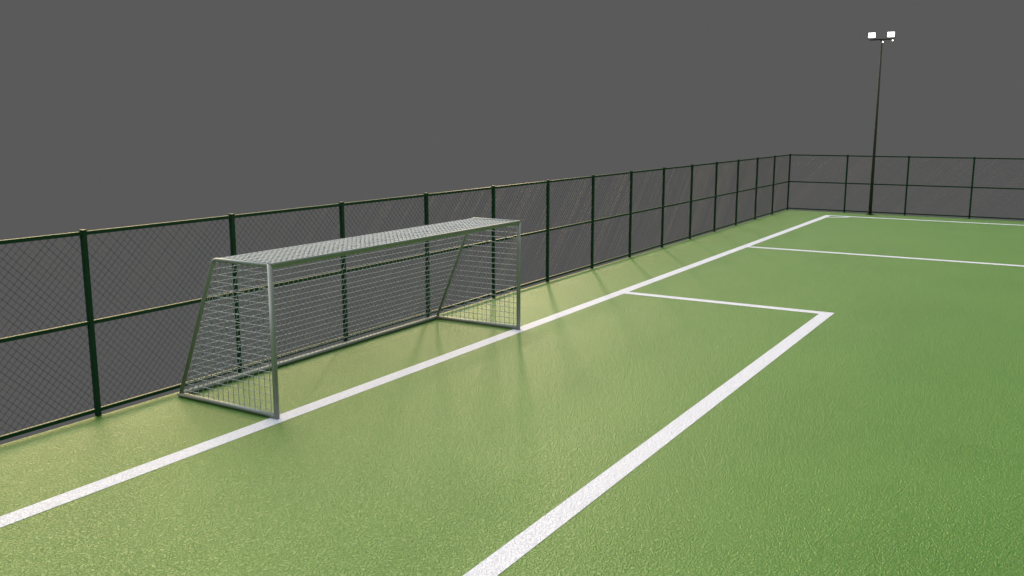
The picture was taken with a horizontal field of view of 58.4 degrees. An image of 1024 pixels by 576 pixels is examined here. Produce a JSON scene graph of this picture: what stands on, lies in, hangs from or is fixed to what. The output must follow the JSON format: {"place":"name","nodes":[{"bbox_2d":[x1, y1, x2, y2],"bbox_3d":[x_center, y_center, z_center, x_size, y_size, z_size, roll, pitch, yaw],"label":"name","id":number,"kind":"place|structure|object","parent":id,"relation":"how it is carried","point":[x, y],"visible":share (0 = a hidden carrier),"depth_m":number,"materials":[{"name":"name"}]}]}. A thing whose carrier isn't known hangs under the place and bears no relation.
{"place":"outdoors","nodes":[
{"label":"outdoors","id":0,"kind":"place"},
{"bbox_2d":[0,210,1023,575],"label":"ground","id":1,"kind":"structure","parent":0,"point":[872,424],"depth_m":13.30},
{"bbox_2d":[177,217,520,418],"bbox_3d":[-2.712,0.175,17.706,2.318,2.441,7.405,6,12,31],"label":"football goal","id":2,"kind":"object","parent":1,"relation":"on","point":[465,227],"visible":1,"depth_m":16.57,"materials":[{"name":"metal"}]},
{"bbox_2d":[0,154,790,440],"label":"chain link fence","id":3,"kind":"object","parent":1,"relation":"on","point":[90,322],"visible":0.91,"depth_m":18.96,"materials":[{"name":"green metal"}]},
{"bbox_2d":[0,215,1023,575],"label":"pitch lines","id":4,"kind":"structure","parent":1,"relation":"on","point":[504,557],"depth_m":13.59,"materials":[{"name":"white paint"}]},
{"bbox_2d":[866,32,894,214],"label":"floodlight pole","id":5,"kind":"object","parent":1,"relation":"on","point":[889,34],"visible":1,"depth_m":45.15,"materials":[{"name":"metal"}]},
{"bbox_2d":[788,154,1023,219],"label":"chain link fence","id":6,"kind":"object","parent":1,"relation":"on","point":[907,186],"visible":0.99,"depth_m":45.16,"materials":[{"name":"green metal"}]},
{"bbox_2d":[0,0,1023,444],"label":"sky","id":7,"kind":"structure","parent":0,"point":[114,113],"materials":[{"name":"grey"}]}
]}

